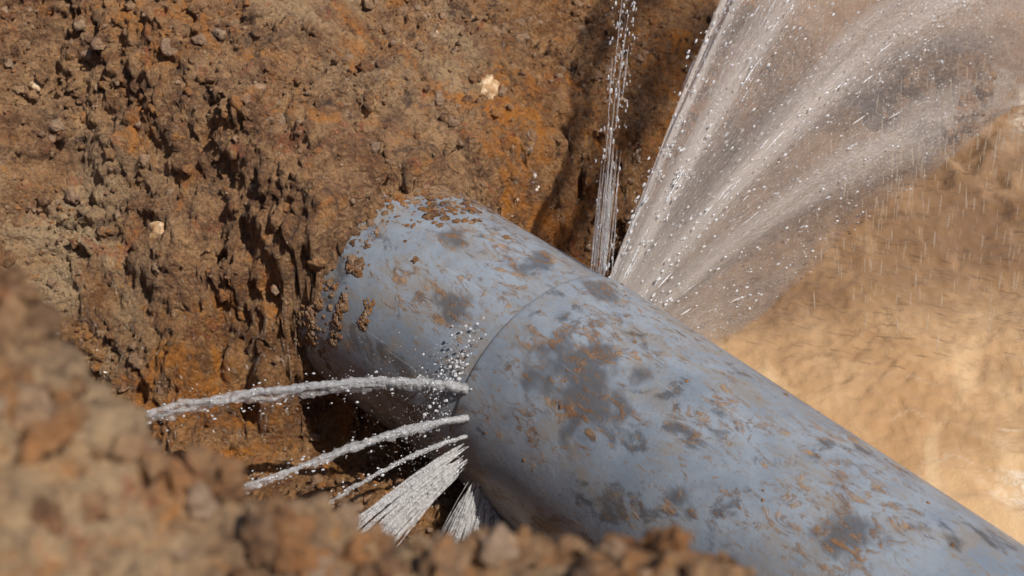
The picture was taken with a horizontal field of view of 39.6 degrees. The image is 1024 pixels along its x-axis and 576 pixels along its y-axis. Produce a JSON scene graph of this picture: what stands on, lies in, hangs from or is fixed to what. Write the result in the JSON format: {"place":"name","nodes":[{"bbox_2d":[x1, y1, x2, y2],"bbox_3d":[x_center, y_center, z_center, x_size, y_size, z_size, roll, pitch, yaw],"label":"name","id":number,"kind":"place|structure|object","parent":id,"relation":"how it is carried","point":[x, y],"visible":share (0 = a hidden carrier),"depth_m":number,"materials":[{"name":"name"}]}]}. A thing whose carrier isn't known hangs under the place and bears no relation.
{"place":"outdoors","nodes":[
{"label":"outdoors","id":0,"kind":"place"},
{"bbox_2d":[0,0,817,575],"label":"ground","id":1,"kind":"structure","parent":0,"point":[534,188],"depth_m":3.70,"materials":[{"name":"soil"}]},
{"bbox_2d":[28,30,628,239],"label":"stones","id":2,"kind":"object","parent":1,"relation":"on","point":[490,84],"visible":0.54,"depth_m":4.07,"materials":[{"name":"beige stone"}]},
{"bbox_2d":[0,263,756,575],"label":"soil clods","id":3,"kind":"object","parent":1,"relation":"on","point":[208,480],"visible":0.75,"depth_m":1.17,"materials":[{"name":"brown soil"}]},
{"bbox_2d":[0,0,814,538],"bbox_3d":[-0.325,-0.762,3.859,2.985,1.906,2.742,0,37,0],"label":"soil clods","id":4,"kind":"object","parent":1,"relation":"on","point":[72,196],"visible":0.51,"depth_m":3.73,"materials":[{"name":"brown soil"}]},
{"bbox_2d":[292,184,1023,575],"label":"leaking pipe","id":5,"kind":"object","parent":1,"relation":"on","point":[594,406],"visible":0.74,"depth_m":3.13,"materials":[{"name":"metal"}]},
{"bbox_2d":[147,367,471,430],"bbox_3d":[-0.640,0.291,3.350,1.098,0.273,0.147,0,37,0],"label":"water jet","id":6,"kind":"object","parent":5,"relation":"attached to","point":[350,385],"visible":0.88,"depth_m":3.30,"materials":[{"name":"white liquid"}]},
{"bbox_2d":[243,413,468,498],"bbox_3d":[-0.448,0.420,3.223,0.742,0.198,0.083,-8,38,-11],"label":"water jet","id":7,"kind":"object","parent":5,"relation":"attached to","point":[403,431],"visible":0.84,"depth_m":3.20,"materials":[{"name":"white liquid"}]},
{"bbox_2d":[322,434,466,506],"bbox_3d":[-0.301,0.439,3.227,0.441,0.140,0.050,-14,39,-18],"label":"water jet","id":8,"kind":"object","parent":5,"relation":"attached to","point":[347,490],"visible":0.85,"depth_m":3.21,"materials":[{"name":"white liquid"}]},
{"bbox_2d":[356,326,467,469],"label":"mist","id":9,"kind":"structure","parent":5,"relation":"attached to","point":[422,405],"depth_m":3.32,"materials":[{"name":"white liquid"}]},
{"bbox_2d":[359,443,468,545],"bbox_3d":[-0.262,0.538,3.242,0.418,0.254,0.095,-20,42,-25],"label":"water jet","id":10,"kind":"object","parent":5,"relation":"attached to","point":[402,500],"visible":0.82,"depth_m":3.24,"materials":[{"name":"white liquid"}]},
{"bbox_2d":[420,316,486,432],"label":"water droplets","id":11,"kind":"object","parent":5,"relation":"attached to","point":[446,378],"visible":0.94,"depth_m":3.28,"materials":[{"name":"white liquid"}]},
{"bbox_2d":[442,478,515,541],"bbox_3d":[-0.065,0.573,3.345,0.252,0.226,0.178,0,37,0],"label":"water jet","id":12,"kind":"object","parent":5,"relation":"attached to","point":[490,514],"visible":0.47,"depth_m":3.33,"materials":[{"name":"white liquid"}]},
{"bbox_2d":[591,0,636,275],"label":"water jet","id":13,"kind":"object","parent":5,"relation":"attached to","point":[608,194],"visible":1,"depth_m":3.40,"materials":[{"name":"white liquid"}]},
{"bbox_2d":[608,0,1023,337],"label":"water spray","id":14,"kind":"object","parent":5,"relation":"attached to","point":[855,51],"visible":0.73,"depth_m":3.82,"materials":[{"name":"white liquid"}]},
{"bbox_2d":[650,0,1023,544],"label":"muddy water","id":15,"kind":"structure","parent":0,"point":[893,329],"depth_m":4.38,"materials":[{"name":"brown liquid"}]}
]}

